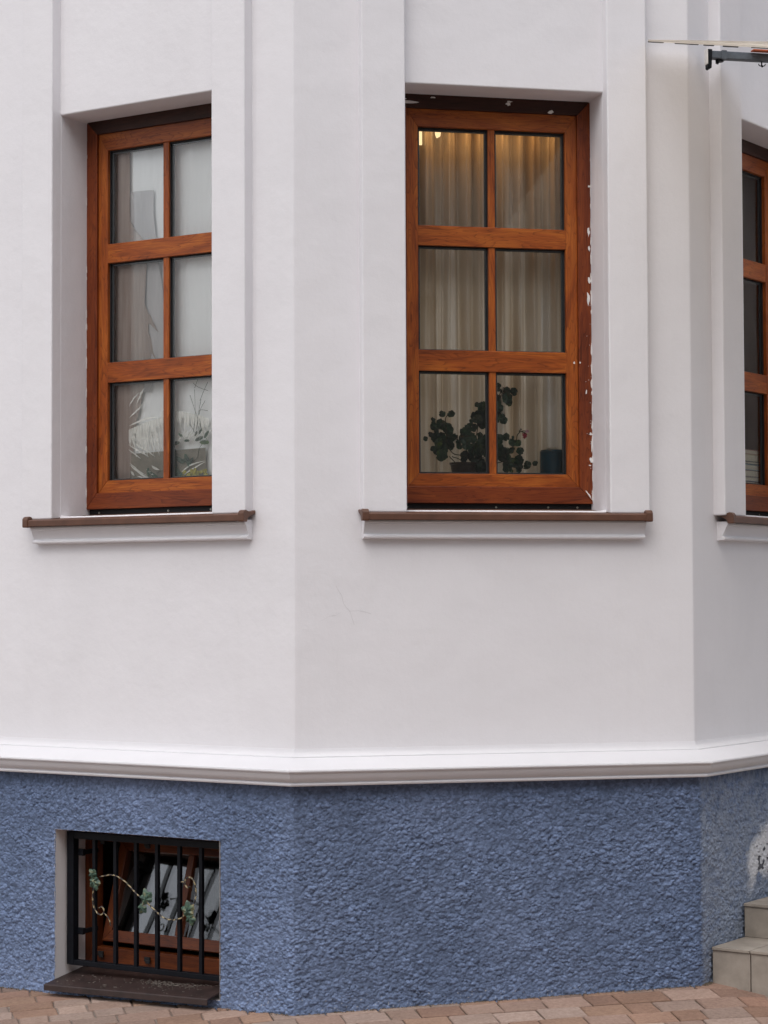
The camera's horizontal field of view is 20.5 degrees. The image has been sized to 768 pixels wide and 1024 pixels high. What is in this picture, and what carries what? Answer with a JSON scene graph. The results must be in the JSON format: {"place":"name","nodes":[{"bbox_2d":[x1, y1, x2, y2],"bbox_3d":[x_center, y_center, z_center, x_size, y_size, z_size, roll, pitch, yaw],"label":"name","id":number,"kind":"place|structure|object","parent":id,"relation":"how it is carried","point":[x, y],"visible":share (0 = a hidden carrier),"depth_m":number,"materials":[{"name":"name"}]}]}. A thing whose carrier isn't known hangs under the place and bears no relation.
{"place":"outdoors","nodes":[
{"label":"outdoors","id":0,"kind":"place"},
{"bbox_2d":[0,983,767,1023],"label":"pavement","id":1,"kind":"structure","parent":0,"point":[720,1004],"depth_m":9.59,"materials":[{"name":"brick"}]},
{"bbox_2d":[0,981,713,1015],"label":"grit","id":2,"kind":"object","parent":1,"relation":"on","point":[709,983],"visible":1,"depth_m":9.71,"materials":[{"name":"soil"}]},
{"bbox_2d":[712,897,767,996],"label":"entrance steps","id":3,"kind":"structure","parent":1,"relation":"on","point":[740,964],"depth_m":9.94,"materials":[{"name":"grey stone"}]},
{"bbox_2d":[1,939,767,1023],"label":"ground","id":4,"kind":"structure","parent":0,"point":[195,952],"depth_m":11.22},
{"bbox_2d":[0,0,767,1015],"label":"house","id":5,"kind":"structure","parent":4,"relation":"on","point":[352,688],"depth_m":9.91,"materials":[{"name":"white paint"}]},
{"bbox_2d":[44,831,218,1005],"bbox_3d":[-1.079,1.912,10.141,0.990,0.750,0.508,-2,-3,32],"label":"cellar window","id":6,"kind":"structure","parent":5,"relation":"in","point":[113,978],"depth_m":10.21,"materials":[{"name":"brown wood"}]},
{"bbox_2d":[115,152,157,478],"bbox_3d":[-1.275,-1.012,10.526,0.402,1.750,0.013,-2,-3,32],"label":"drape","id":7,"kind":"object","parent":5,"relation":"hanging from","point":[133,319],"visible":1,"depth_m":10.52,"materials":[{"name":"grey fabric"}]},
{"bbox_2d":[57,975,218,995],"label":"leaf litter","id":8,"kind":"object","parent":5,"relation":"on","point":[164,982],"visible":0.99,"depth_m":9.94,"materials":[{"name":"brown plant"}]},
{"bbox_2d":[22,103,254,544],"bbox_3d":[-1.107,-0.907,10.188,1.332,2.112,0.368,-2,-3,32],"label":"window","id":9,"kind":"structure","parent":5,"relation":"in","point":[169,493],"depth_m":10.35,"materials":[{"name":"red wood"}]},
{"bbox_2d":[67,830,218,981],"bbox_3d":[-1.130,1.859,10.075,0.976,0.642,0.160,-2,-3,39],"label":"window grille","id":10,"kind":"object","parent":5,"relation":"attached to","point":[74,853],"depth_m":10.10,"materials":[{"name":"black metal"}]},
{"bbox_2d":[130,190,162,391],"bbox_3d":[-1.164,-1.090,10.467,0.235,1.000,0.008,-2,-3,32],"label":"drape","id":11,"kind":"object","parent":5,"relation":"hanging from","point":[142,218],"visible":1,"depth_m":10.46,"materials":[{"name":"white fabric"}]},
{"bbox_2d":[128,380,211,477],"bbox_3d":[-1.037,-0.394,10.342,0.529,0.524,0.018,-2,-3,32],"label":"wrapped bouquet","id":12,"kind":"object","parent":5,"relation":"on","point":[188,462],"visible":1,"depth_m":10.37,"materials":[{"name":"plant"}]},
{"bbox_2d":[130,140,211,474],"bbox_3d":[-1.001,-1.019,10.375,0.976,1.750,0.013,-2,-3,32],"label":"curtain","id":13,"kind":"object","parent":5,"relation":"hanging from","point":[193,276],"visible":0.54,"depth_m":10.35,"materials":[{"name":"white fabric"}]},
{"bbox_2d":[419,131,440,144],"bbox_3d":[0.222,-1.825,10.237,0.160,0.118,0.020,0,-2,-12],"label":"lamp","id":14,"kind":"object","parent":5,"relation":"attached to","point":[437,134],"visible":0.31,"depth_m":10.22,"materials":[{"name":"ceramic"}]},
{"bbox_2d":[423,383,537,472],"bbox_3d":[0.459,-0.382,10.187,0.551,0.476,0.145,0,-2,-12],"label":"geranium","id":15,"kind":"object","parent":5,"relation":"on","point":[467,440],"visible":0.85,"depth_m":10.17,"materials":[{"name":"green plant"}]},
{"bbox_2d":[419,132,561,472],"bbox_3d":[0.482,-1.029,10.296,0.971,1.750,0.087,0,-2,-12],"label":"curtain","id":16,"kind":"object","parent":5,"relation":"hanging from","point":[451,179],"visible":0.51,"depth_m":10.31,"materials":[{"name":"beige fabric"}]},
{"bbox_2d":[358,93,652,539],"bbox_3d":[0.534,-0.924,9.941,1.380,2.112,0.368,0,-2,-12],"label":"window","id":17,"kind":"structure","parent":5,"relation":"in","point":[571,489],"depth_m":10.07,"materials":[{"name":"red wood"}]},
{"bbox_2d":[540,447,561,472],"bbox_3d":[0.814,-0.227,10.250,0.124,0.168,0.124,0,-2,0],"label":"canister","id":18,"kind":"object","parent":5,"relation":"on","point":[550,459],"visible":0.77,"depth_m":10.20,"materials":[{"name":"teal ceramic"}]},
{"bbox_2d":[648,40,767,69],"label":"canopy","id":19,"kind":"object","parent":5,"relation":"attached to","point":[760,56],"visible":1,"depth_m":10.12,"materials":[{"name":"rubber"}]},
{"bbox_2d":[717,139,767,542],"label":"window","id":20,"kind":"structure","parent":5,"relation":"in","point":[754,157],"depth_m":11.20,"materials":[{"name":"red wood"}]},
{"bbox_3d":[1.857,-0.135,11.199,0.170,0.050,0.260,-2,-3,35],"label":"book","id":21,"kind":"object","parent":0,"visible":0},
{"bbox_2d":[745,476,759,481],"bbox_3d":[1.853,-0.171,11.196,0.170,0.022,0.260,-2,-3,35],"label":"book","id":22,"kind":"object","parent":21,"relation":"on","point":[755,479],"visible":0.24,"depth_m":11.18,"materials":[{"name":"white paper"}]},
{"bbox_2d":[745,470,759,477],"bbox_3d":[1.851,-0.200,11.194,0.170,0.035,0.260,-2,-3,35],"label":"book","id":23,"kind":"object","parent":22,"relation":"on","point":[750,473],"visible":0.19,"depth_m":11.17,"materials":[{"name":"white paper"}]},
{"bbox_2d":[745,464,759,470],"bbox_3d":[1.853,-0.233,11.198,0.170,0.030,0.260,-2,-3,35],"label":"book","id":24,"kind":"object","parent":23,"relation":"on","point":[751,467],"visible":0.22,"depth_m":11.18,"materials":[{"name":"white paper"}]},
{"bbox_2d":[745,461,758,464],"bbox_3d":[1.850,-0.257,11.195,0.170,0.016,0.260,-2,-3,35],"label":"book","id":25,"kind":"object","parent":24,"relation":"on","point":[752,462],"visible":0.17,"depth_m":11.17,"materials":[{"name":"white paper"}]},
{"bbox_2d":[745,454,758,461],"bbox_3d":[1.859,-0.283,11.209,0.170,0.036,0.260,-2,-3,35],"label":"book","id":26,"kind":"object","parent":25,"relation":"on","point":[751,457],"visible":0.16,"depth_m":11.18,"materials":[{"name":"white paper"}]},
{"bbox_2d":[745,449,758,454],"bbox_3d":[1.851,-0.314,11.199,0.170,0.024,0.260,-2,-3,35],"label":"book","id":27,"kind":"object","parent":26,"relation":"on","point":[752,452],"visible":0.23,"depth_m":11.18,"materials":[{"name":"white paper"}]}
]}

